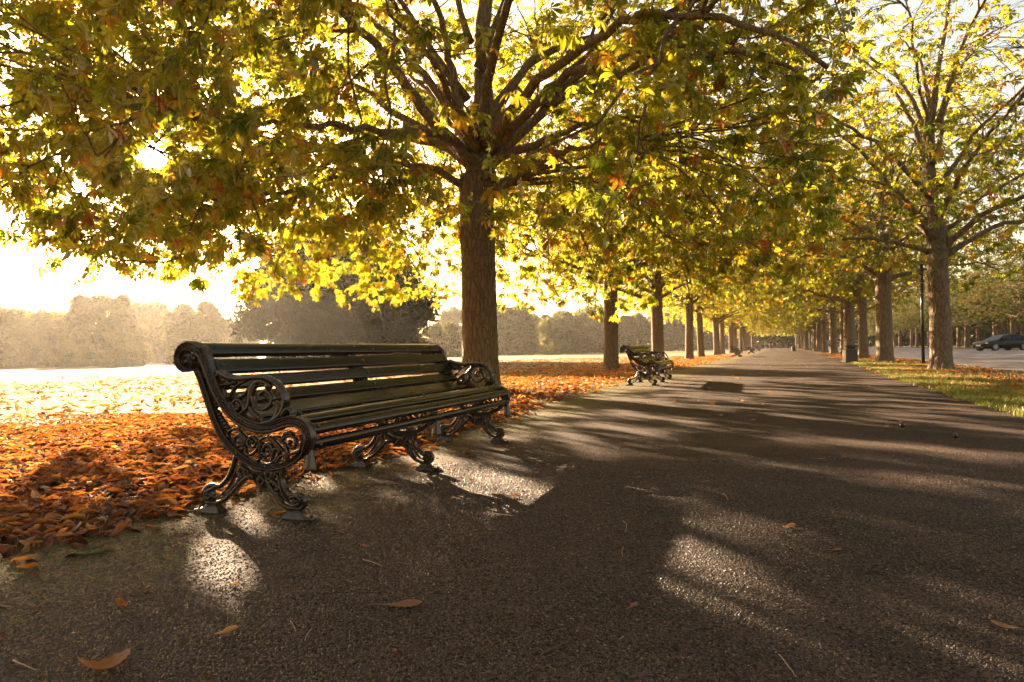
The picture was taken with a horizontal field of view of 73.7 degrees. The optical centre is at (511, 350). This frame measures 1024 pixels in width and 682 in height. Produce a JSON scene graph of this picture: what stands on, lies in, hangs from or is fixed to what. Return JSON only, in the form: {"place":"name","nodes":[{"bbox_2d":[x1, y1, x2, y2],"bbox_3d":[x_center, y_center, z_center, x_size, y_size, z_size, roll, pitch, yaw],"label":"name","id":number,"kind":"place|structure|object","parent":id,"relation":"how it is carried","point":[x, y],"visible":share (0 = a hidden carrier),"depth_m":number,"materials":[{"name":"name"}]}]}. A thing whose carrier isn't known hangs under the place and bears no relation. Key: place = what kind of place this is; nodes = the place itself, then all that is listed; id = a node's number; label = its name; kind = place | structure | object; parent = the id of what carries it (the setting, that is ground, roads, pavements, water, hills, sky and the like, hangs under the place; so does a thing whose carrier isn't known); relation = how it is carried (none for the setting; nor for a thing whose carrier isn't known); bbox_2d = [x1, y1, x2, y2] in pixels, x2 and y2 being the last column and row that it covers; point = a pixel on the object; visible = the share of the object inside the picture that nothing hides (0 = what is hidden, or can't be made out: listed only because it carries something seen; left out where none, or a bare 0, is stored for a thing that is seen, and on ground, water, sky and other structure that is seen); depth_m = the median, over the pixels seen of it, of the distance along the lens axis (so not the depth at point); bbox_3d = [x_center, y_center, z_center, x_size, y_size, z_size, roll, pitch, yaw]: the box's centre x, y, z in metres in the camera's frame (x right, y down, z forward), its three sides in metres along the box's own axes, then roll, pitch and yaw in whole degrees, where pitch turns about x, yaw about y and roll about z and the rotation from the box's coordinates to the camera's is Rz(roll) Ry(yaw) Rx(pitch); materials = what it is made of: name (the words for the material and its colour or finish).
{"place":"outdoors","nodes":[
{"label":"outdoors","id":0,"kind":"place"},
{"bbox_2d":[0,348,1023,681],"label":"path","id":1,"kind":"structure","parent":0,"point":[816,412],"depth_m":2.90,"materials":[{"name":"grey asphalt"}]},
{"bbox_2d":[12,659,37,669],"bbox_3d":[-1.266,0.813,1.768,0.120,0.010,0.012,-1,0,30],"label":"twig","id":2,"kind":"object","parent":1,"relation":"on","point":[13,660],"visible":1,"depth_m":1.76,"materials":[{"name":"wood"}]},
{"bbox_2d":[68,549,104,555],"bbox_3d":[-1.740,0.819,2.768,0.159,0.015,0.056,-1,0,7],"label":"twig","id":3,"kind":"object","parent":1,"relation":"on","point":[85,553],"visible":0.97,"depth_m":2.75,"materials":[{"name":"green plant"}]},
{"bbox_2d":[54,648,129,669],"bbox_3d":[-1.062,0.790,1.729,0.173,0.040,0.069,-1,0,-14],"label":"fallen leaf","id":4,"kind":"object","parent":1,"relation":"on","point":[113,660],"visible":1,"depth_m":1.75,"materials":[{"name":"orange plant"}]},
{"bbox_2d":[115,597,130,606],"bbox_3d":[-1.223,0.799,2.159,0.093,0.026,0.029,-1,0,31],"label":"fallen leaf","id":5,"kind":"object","parent":1,"relation":"on","point":[121,602],"visible":1,"depth_m":2.18,"materials":[{"name":"orange plant"}]},
{"bbox_2d":[205,625,238,636],"bbox_3d":[-0.822,0.798,1.940,0.018,0.015,0.095,-1,0,44],"label":"fallen leaf","id":6,"kind":"object","parent":1,"relation":"on","point":[229,629],"visible":1,"depth_m":1.95,"materials":[{"name":"orange plant"}]},
{"bbox_2d":[265,510,285,513],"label":"fallen leaf","id":7,"kind":"object","parent":1,"relation":"on","point":[280,512],"visible":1,"depth_m":3.39,"materials":[{"name":"brown plant"}]},
{"bbox_2d":[0,383,668,675],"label":"leaf crumbs","id":8,"kind":"object","parent":1,"relation":"on","point":[394,650],"visible":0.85,"depth_m":3.06,"materials":[{"name":"brown plant"}]},
{"bbox_2d":[173,341,510,520],"bbox_3d":[-0.876,0.372,4.715,0.847,0.876,2.839,-1,0,20],"label":"park bench","id":9,"kind":"object","parent":1,"relation":"on","point":[310,412],"visible":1,"depth_m":3.91,"materials":[{"name":"metal"}]},
{"bbox_2d":[369,599,421,606],"bbox_3d":[-0.365,0.793,2.138,0.167,0.007,0.063,-1,0,-6],"label":"fallen leaf","id":10,"kind":"object","parent":1,"relation":"on","point":[409,602],"visible":1,"depth_m":2.15,"materials":[{"name":"brown plant"}]},
{"bbox_2d":[0,452,1023,681],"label":"stone chippings","id":11,"kind":"object","parent":1,"relation":"on","point":[568,672],"visible":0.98,"depth_m":2.22,"materials":[{"name":"grey gravel"}]},
{"bbox_2d":[540,639,568,654],"bbox_3d":[0.114,0.790,1.820,0.006,0.004,0.116,-1,0,43],"label":"twig","id":12,"kind":"object","parent":1,"relation":"on","point":[546,651],"visible":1,"depth_m":1.81,"materials":[{"name":"brown wood"}]},
{"bbox_2d":[626,602,637,609],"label":"fallen leaf","id":13,"kind":"object","parent":1,"relation":"on","point":[633,604],"visible":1,"depth_m":2.10,"materials":[{"name":"brown plant"}]},
{"bbox_2d":[620,345,673,385],"bbox_3d":[3.195,0.297,15.911,0.847,0.876,2.839,-1,0,20],"label":"park bench","id":14,"kind":"object","parent":1,"relation":"on","point":[647,360],"visible":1,"depth_m":14.71,"materials":[{"name":"metal"}]},
{"bbox_2d":[729,346,742,356],"bbox_3d":[17.419,0.036,53.005,0.847,0.876,2.839,-1,0,21],"label":"park bench","id":15,"kind":"object","parent":1,"relation":"on","point":[739,352],"visible":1,"depth_m":51.79,"materials":[{"name":"metal"}]},
{"bbox_2d":[747,346,754,353],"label":"park bench","id":16,"kind":"object","parent":1,"relation":"on","point":[751,350],"visible":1,"depth_m":74.83,"materials":[{"name":"metal"}]},
{"bbox_2d":[776,523,795,527],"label":"fallen leaf","id":17,"kind":"object","parent":1,"relation":"on","point":[790,524],"visible":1,"depth_m":2.98,"materials":[{"name":"orange plant"}]},
{"bbox_2d":[778,654,796,676],"bbox_3d":[0.683,0.778,1.694,0.010,0.007,0.120,-1,0,0],"label":"twig","id":18,"kind":"object","parent":1,"relation":"on","point":[787,664],"visible":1,"depth_m":1.69,"materials":[{"name":"brown wood"}]},
{"bbox_2d":[841,345,857,362],"bbox_3d":[15.005,0.147,30.300,0.570,0.760,0.570,-1,0,8],"label":"litter bin","id":19,"kind":"object","parent":1,"relation":"on","point":[849,354],"visible":0.98,"depth_m":30.07,"materials":[{"name":"grey metal"}]},
{"bbox_2d":[990,620,1023,628],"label":"fallen leaf","id":20,"kind":"object","parent":1,"relation":"on","point":[1001,624],"visible":1,"depth_m":1.89,"materials":[{"name":"brown plant"}]},
{"bbox_2d":[0,345,1023,558],"bbox_3d":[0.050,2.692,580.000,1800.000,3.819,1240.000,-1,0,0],"label":"ground","id":21,"kind":"structure","parent":0,"point":[33,374],"depth_m":17.62,"materials":[{"name":"green plant"}]},
{"bbox_2d":[0,306,45,368],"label":"park tree","id":22,"kind":"object","parent":21,"relation":"on","point":[21,346],"visible":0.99,"depth_m":86.62,"materials":[{"name":"green plant"}]},
{"bbox_2d":[15,308,66,366],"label":"park tree","id":23,"kind":"object","parent":21,"relation":"on","point":[47,333],"visible":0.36,"depth_m":93.34,"materials":[{"name":"green plant"}]},
{"bbox_2d":[49,336,96,367],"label":"bush","id":24,"kind":"object","parent":21,"relation":"on","point":[82,354],"visible":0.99,"depth_m":82.83,"materials":[{"name":"green plant"}]},
{"bbox_2d":[56,293,147,365],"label":"park tree","id":25,"kind":"object","parent":21,"relation":"on","point":[92,322],"visible":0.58,"depth_m":89.58,"materials":[{"name":"green plant"}]},
{"bbox_2d":[100,332,148,366],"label":"bush","id":26,"kind":"object","parent":21,"relation":"on","point":[130,353],"visible":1,"depth_m":78.53,"materials":[{"name":"green plant"}]},
{"bbox_2d":[132,300,168,362],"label":"park tree","id":27,"kind":"object","parent":21,"relation":"on","point":[149,314],"visible":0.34,"depth_m":121.82,"materials":[{"name":"green plant"}]},
{"bbox_2d":[159,300,231,363],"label":"park tree","id":28,"kind":"object","parent":21,"relation":"on","point":[206,322],"visible":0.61,"depth_m":97.24,"materials":[{"name":"green plant"}]},
{"bbox_2d":[201,320,251,358],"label":"park tree","id":29,"kind":"object","parent":21,"relation":"on","point":[227,337],"visible":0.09,"depth_m":137.19,"materials":[{"name":"green plant"}]},
{"bbox_2d":[0,403,544,567],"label":"leaf litter","id":30,"kind":"object","parent":21,"relation":"on","point":[209,454],"visible":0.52,"depth_m":4.72,"materials":[{"name":"orange plant"}]},
{"bbox_2d":[226,224,442,357],"bbox_3d":[-15.072,-4.948,59.231,17.480,12.491,18.118,0,-1,0],"label":"holm oak","id":31,"kind":"object","parent":21,"relation":"on","point":[287,317],"visible":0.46,"depth_m":54.10,"materials":[{"name":"green plant"}]},
{"bbox_2d":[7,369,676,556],"bbox_3d":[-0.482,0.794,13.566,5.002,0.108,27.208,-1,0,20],"label":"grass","id":32,"kind":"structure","parent":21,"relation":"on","point":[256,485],"depth_m":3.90,"materials":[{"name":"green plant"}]},
{"bbox_2d":[0,355,737,416],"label":"leaf litter","id":33,"kind":"object","parent":21,"relation":"on","point":[573,382],"visible":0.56,"depth_m":17.75,"materials":[{"name":"orange plant"}]},
{"bbox_2d":[0,0,876,386],"label":"chestnut tree","id":34,"kind":"object","parent":21,"relation":"on","point":[216,192],"visible":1,"depth_m":10.05,"materials":[{"name":"yellow plant"}]},
{"bbox_2d":[420,322,461,356],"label":"park tree","id":35,"kind":"object","parent":21,"relation":"on","point":[436,333],"visible":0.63,"depth_m":118.64,"materials":[{"name":"green plant"}]},
{"bbox_2d":[435,306,461,352],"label":"park tree","id":36,"kind":"object","parent":21,"relation":"on","point":[453,314],"visible":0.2,"depth_m":171.89,"materials":[{"name":"green plant"}]},
{"bbox_2d":[497,304,541,355],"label":"park tree","id":37,"kind":"object","parent":21,"relation":"on","point":[518,329],"visible":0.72,"depth_m":131.94,"materials":[{"name":"green plant"}]},
{"bbox_2d":[531,313,550,351],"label":"park tree","id":38,"kind":"object","parent":21,"relation":"on","point":[537,318],"visible":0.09,"depth_m":167.72,"materials":[{"name":"green plant"}]},
{"bbox_2d":[537,310,594,354],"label":"park tree","id":39,"kind":"object","parent":21,"relation":"on","point":[564,332],"visible":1,"depth_m":136.26,"materials":[{"name":"green plant"}]},
{"bbox_2d":[577,304,618,352],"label":"park tree","id":40,"kind":"object","parent":21,"relation":"on","point":[597,327],"visible":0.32,"depth_m":155.82,"materials":[{"name":"green plant"}]},
{"bbox_2d":[443,24,790,369],"label":"chestnut tree","id":41,"kind":"object","parent":21,"relation":"on","point":[611,355],"visible":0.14,"depth_m":24.22,"materials":[{"name":"yellow plant"}]},
{"bbox_2d":[618,312,651,352],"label":"park tree","id":42,"kind":"object","parent":21,"relation":"on","point":[632,329],"visible":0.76,"depth_m":147.41,"materials":[{"name":"green plant"}]},
{"bbox_2d":[534,125,798,359],"label":"chestnut tree","id":43,"kind":"object","parent":21,"relation":"on","point":[657,337],"visible":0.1,"depth_m":34.65,"materials":[{"name":"yellow plant"}]},
{"bbox_2d":[647,312,696,350],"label":"park tree","id":44,"kind":"object","parent":21,"relation":"on","point":[674,339],"visible":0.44,"depth_m":165.69,"materials":[{"name":"green plant"}]},
{"bbox_2d":[625,198,775,356],"label":"chestnut tree","id":45,"kind":"object","parent":21,"relation":"on","point":[699,310],"visible":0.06,"depth_m":54.28,"materials":[{"name":"yellow plant"}]},
{"bbox_2d":[614,178,791,358],"label":"chestnut tree","id":46,"kind":"object","parent":21,"relation":"on","point":[689,340],"visible":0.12,"depth_m":44.75,"materials":[{"name":"yellow plant"}]},
{"bbox_2d":[693,326,719,350],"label":"park tree","id":47,"kind":"object","parent":21,"relation":"on","point":[708,341],"visible":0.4,"depth_m":174.63,"materials":[{"name":"green plant"}]},
{"bbox_2d":[650,277,781,354],"label":"chestnut tree","id":48,"kind":"object","parent":21,"relation":"on","point":[715,319],"visible":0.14,"depth_m":64.42,"materials":[{"name":"yellow plant"}]},
{"bbox_2d":[671,251,777,353],"label":"chestnut tree","id":49,"kind":"object","parent":21,"relation":"on","point":[722,337],"visible":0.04,"depth_m":73.71,"materials":[{"name":"yellow plant"}]},
{"bbox_2d":[725,334,728,348],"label":"park tree","id":50,"kind":"object","parent":21,"relation":"on","point":[726,341],"visible":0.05,"depth_m":226.29,"materials":[{"name":"green plant"}]},
{"bbox_2d":[682,288,781,352],"label":"chestnut tree","id":51,"kind":"object","parent":21,"relation":"on","point":[730,330],"visible":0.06,"depth_m":83.74,"materials":[{"name":"yellow plant"}]},
{"bbox_2d":[696,312,776,349],"label":"chestnut tree","id":52,"kind":"object","parent":21,"relation":"on","point":[734,332],"visible":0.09,"depth_m":93.78,"materials":[{"name":"yellow plant"}]},
{"bbox_2d":[703,313,778,350],"label":"chestnut tree","id":53,"kind":"object","parent":21,"relation":"on","point":[740,337],"visible":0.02,"depth_m":103.75,"materials":[{"name":"yellow plant"}]},
{"bbox_2d":[709,321,776,350],"label":"chestnut tree","id":54,"kind":"object","parent":21,"relation":"on","point":[754,330],"visible":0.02,"depth_m":123.67,"materials":[{"name":"yellow plant"}]},
{"bbox_2d":[710,314,779,350],"label":"chestnut tree","id":55,"kind":"object","parent":21,"relation":"on","point":[744,338],"visible":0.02,"depth_m":113.72,"materials":[{"name":"yellow plant"}]},
{"bbox_2d":[719,324,776,349],"label":"chestnut tree","id":56,"kind":"object","parent":21,"relation":"on","point":[756,332],"visible":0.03,"depth_m":133.71,"materials":[{"name":"yellow plant"}]},
{"bbox_2d":[726,328,773,349],"label":"chestnut tree","id":57,"kind":"object","parent":21,"relation":"on","point":[750,336],"visible":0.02,"depth_m":144.81,"materials":[{"name":"yellow plant"}]},
{"bbox_2d":[726,329,776,348],"label":"chestnut tree","id":58,"kind":"object","parent":21,"relation":"on","point":[752,339],"visible":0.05,"depth_m":155.73,"materials":[{"name":"yellow plant"}]},
{"bbox_2d":[737,333,773,348],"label":"park tree","id":59,"kind":"object","parent":21,"relation":"on","point":[761,340],"visible":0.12,"depth_m":219.86,"materials":[{"name":"green plant"}]},
{"bbox_2d":[754,333,776,348],"label":"chestnut tree","id":60,"kind":"object","parent":21,"relation":"on","point":[760,335],"visible":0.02,"depth_m":167.78,"materials":[{"name":"brown plant"}]},
{"bbox_2d":[771,334,793,347],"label":"park tree","id":61,"kind":"object","parent":21,"relation":"on","point":[778,341],"visible":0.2,"depth_m":220.53,"materials":[{"name":"green plant"}]},
{"bbox_2d":[776,331,797,347],"label":"chestnut tree","id":62,"kind":"object","parent":21,"relation":"on","point":[796,339],"visible":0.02,"depth_m":181.79,"materials":[{"name":"brown plant"}]},
{"bbox_2d":[786,333,795,345],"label":"park tree","id":63,"kind":"object","parent":21,"relation":"on","point":[791,341],"visible":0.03,"depth_m":219.53,"materials":[{"name":"green plant"}]},
{"bbox_2d":[778,319,803,349],"label":"chestnut tree","id":64,"kind":"object","parent":21,"relation":"on","point":[797,330],"visible":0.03,"depth_m":125.91,"materials":[{"name":"yellow plant"}]},
{"bbox_2d":[783,330,800,348],"label":"chestnut tree","id":65,"kind":"object","parent":21,"relation":"on","point":[799,341],"visible":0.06,"depth_m":157.75,"materials":[{"name":"brown plant"}]},
{"bbox_2d":[773,327,828,348],"label":"chestnut tree","id":66,"kind":"object","parent":21,"relation":"on","point":[801,333],"visible":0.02,"depth_m":135.84,"materials":[{"name":"yellow plant"}]},
{"bbox_2d":[768,286,839,350],"label":"chestnut tree","id":67,"kind":"object","parent":21,"relation":"on","point":[814,332],"visible":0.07,"depth_m":90.71,"materials":[{"name":"yellow plant"}]},
{"bbox_2d":[771,312,839,349],"label":"chestnut tree","id":68,"kind":"object","parent":21,"relation":"on","point":[806,340],"visible":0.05,"depth_m":115.70,"materials":[{"name":"yellow plant"}]},
{"bbox_2d":[774,315,839,349],"label":"chestnut tree","id":69,"kind":"object","parent":21,"relation":"on","point":[810,332],"visible":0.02,"depth_m":107.98,"materials":[{"name":"yellow plant"}]},
{"bbox_2d":[774,305,857,350],"label":"chestnut tree","id":70,"kind":"object","parent":21,"relation":"on","point":[782,324],"visible":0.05,"depth_m":98.94,"materials":[{"name":"yellow plant"}]},
{"bbox_2d":[765,261,875,352],"label":"chestnut tree","id":71,"kind":"object","parent":21,"relation":"on","point":[824,321],"visible":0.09,"depth_m":72.28,"materials":[{"name":"yellow plant"}]},
{"bbox_2d":[773,289,868,351],"label":"chestnut tree","id":72,"kind":"object","parent":21,"relation":"on","point":[818,336],"visible":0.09,"depth_m":82.41,"materials":[{"name":"yellow plant"}]},
{"bbox_2d":[773,228,899,352],"label":"chestnut tree","id":73,"kind":"object","parent":21,"relation":"on","point":[833,334],"visible":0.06,"depth_m":62.52,"materials":[{"name":"yellow plant"}]},
{"bbox_2d":[762,194,919,354],"label":"chestnut tree","id":74,"kind":"object","parent":21,"relation":"on","point":[840,313],"visible":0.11,"depth_m":52.10,"materials":[{"name":"yellow plant"}]},
{"bbox_2d":[827,318,857,346],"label":"park tree","id":75,"kind":"object","parent":21,"relation":"on","point":[838,333],"visible":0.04,"depth_m":209.70,"materials":[{"name":"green plant"}]},
{"bbox_2d":[695,0,1023,369],"label":"chestnut tree","id":76,"kind":"object","parent":21,"relation":"on","point":[934,230],"visible":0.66,"depth_m":19.99,"materials":[{"name":"yellow plant"}]},
{"bbox_2d":[761,148,959,346],"label":"chestnut tree","id":77,"kind":"object","parent":21,"relation":"on","point":[848,325],"visible":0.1,"depth_m":45.06,"materials":[{"name":"yellow plant"}]},
{"bbox_2d":[855,306,875,346],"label":"park tree","id":78,"kind":"object","parent":21,"relation":"on","point":[873,339],"visible":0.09,"depth_m":202.19,"materials":[{"name":"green plant"}]},
{"bbox_2d":[755,130,983,357],"label":"chestnut tree","id":79,"kind":"object","parent":21,"relation":"on","point":[860,301],"visible":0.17,"depth_m":38.19,"materials":[{"name":"yellow plant"}]},
{"bbox_2d":[749,47,1023,360],"label":"chestnut tree","id":80,"kind":"object","parent":21,"relation":"on","point":[884,319],"visible":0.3,"depth_m":29.01,"materials":[{"name":"yellow plant"}]},
{"bbox_2d":[867,313,909,336],"label":"roadside tree","id":81,"kind":"object","parent":21,"relation":"on","point":[874,326],"visible":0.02,"depth_m":180.65,"materials":[{"name":"green plant"}]},
{"bbox_2d":[867,302,914,346],"label":"roadside tree","id":82,"kind":"object","parent":21,"relation":"on","point":[894,338],"visible":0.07,"depth_m":168.62,"materials":[{"name":"green plant"}]},
{"bbox_2d":[867,294,925,346],"label":"roadside tree","id":83,"kind":"object","parent":21,"relation":"on","point":[899,336],"visible":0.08,"depth_m":161.18,"materials":[{"name":"green plant"}]},
{"bbox_2d":[892,287,924,346],"label":"roadside tree","id":84,"kind":"object","parent":21,"relation":"on","point":[916,337],"visible":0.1,"depth_m":141.37,"materials":[{"name":"green plant"}]},
{"bbox_2d":[896,330,920,345],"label":"park tree","id":85,"kind":"object","parent":21,"relation":"on","point":[906,340],"visible":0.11,"depth_m":201.46,"materials":[{"name":"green plant"}]},
{"bbox_2d":[892,303,926,346],"label":"roadside tree","id":86,"kind":"object","parent":21,"relation":"on","point":[911,337],"visible":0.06,"depth_m":150.72,"materials":[{"name":"green plant"}]},
{"bbox_2d":[819,353,1023,414],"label":"leaf litter","id":87,"kind":"object","parent":21,"relation":"on","point":[974,368],"visible":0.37,"depth_m":17.35,"materials":[{"name":"plant"}]},
{"bbox_2d":[892,284,953,346],"label":"roadside tree","id":88,"kind":"object","parent":21,"relation":"on","point":[898,321],"visible":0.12,"depth_m":132.18,"materials":[{"name":"green plant"}]},
{"bbox_2d":[920,264,927,363],"bbox_3d":[15.403,-1.334,25.576,0.254,3.800,0.362,-1,0,20],"label":"sign pole","id":89,"kind":"object","parent":21,"relation":"on","point":[922,282],"visible":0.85,"depth_m":25.46,"materials":[{"name":"paint"}]},
{"bbox_2d":[896,284,976,328],"label":"roadside tree","id":90,"kind":"object","parent":21,"relation":"on","point":[908,315],"visible":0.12,"depth_m":125.30,"materials":[{"name":"green plant"}]},
{"bbox_2d":[919,330,963,345],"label":"park tree","id":91,"kind":"object","parent":21,"relation":"on","point":[954,337],"visible":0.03,"depth_m":195.62,"materials":[{"name":"brown plant"}]},
{"bbox_2d":[909,283,1007,346],"label":"roadside tree","id":92,"kind":"object","parent":21,"relation":"on","point":[958,344],"visible":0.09,"depth_m":111.38,"materials":[{"name":"green plant"}]},
{"bbox_2d":[913,268,1016,347],"label":"roadside tree","id":93,"kind":"object","parent":21,"relation":"on","point":[967,337],"visible":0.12,"depth_m":103.80,"materials":[{"name":"green plant"}]},
{"bbox_2d":[953,327,989,345],"label":"roadside tree","id":94,"kind":"object","parent":21,"relation":"on","point":[962,336],"visible":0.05,"depth_m":149.15,"materials":[{"name":"brown plant"}]},
{"bbox_2d":[952,288,1008,341],"label":"roadside tree","id":95,"kind":"object","parent":21,"relation":"on","point":[977,335],"visible":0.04,"depth_m":134.53,"materials":[{"name":"green plant"}]},
{"bbox_2d":[949,261,1023,334],"label":"roadside tree","id":96,"kind":"object","parent":21,"relation":"on","point":[994,325],"visible":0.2,"depth_m":92.88,"materials":[{"name":"green plant"}]},
{"bbox_2d":[953,250,1023,322],"label":"roadside tree","id":97,"kind":"object","parent":21,"relation":"on","point":[1015,301],"visible":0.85,"depth_m":75.98,"materials":[{"name":"green plant"}]},
{"bbox_2d":[970,325,1007,344],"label":"park tree","id":98,"kind":"object","parent":21,"relation":"on","point":[986,334],"visible":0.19,"depth_m":193.29,"materials":[{"name":"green plant"}]},
{"bbox_2d":[956,250,1023,333],"label":"roadside tree","id":99,"kind":"object","parent":21,"relation":"on","point":[1013,327],"visible":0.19,"depth_m":85.94,"materials":[{"name":"green plant"}]},
{"bbox_2d":[964,281,1019,334],"label":"roadside tree","id":100,"kind":"object","parent":21,"relation":"on","point":[998,331],"visible":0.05,"depth_m":123.25,"materials":[{"name":"green plant"}]},
{"bbox_2d":[971,324,1020,334],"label":"park tree","id":101,"kind":"object","parent":21,"relation":"on","point":[1017,330],"visible":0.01,"depth_m":196.60,"materials":[{"name":"brown plant"}]},
{"bbox_2d":[976,283,1023,334],"label":"roadside tree","id":102,"kind":"object","parent":21,"relation":"on","point":[1021,326],"visible":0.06,"depth_m":111.33,"materials":[{"name":"green plant"}]},
{"bbox_2d":[0,0,1023,356],"label":"sky","id":103,"kind":"structure","parent":0,"point":[21,286],"materials":[{"name":"white"}]},
{"bbox_2d":[828,347,1023,371],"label":"road","id":104,"kind":"structure","parent":0,"point":[1011,360],"depth_m":37.69,"materials":[{"name":"grey asphalt"}]},
{"bbox_2d":[972,334,1023,350],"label":"parked car","id":105,"kind":"object","parent":104,"relation":"on","point":[995,342],"visible":1,"depth_m":61.22,"materials":[{"name":"black paint"}]},
{"bbox_2d":[851,359,1023,418],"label":"grass","id":106,"kind":"structure","parent":0,"point":[985,397],"depth_m":12.19,"materials":[{"name":"green plant"}]}
]}

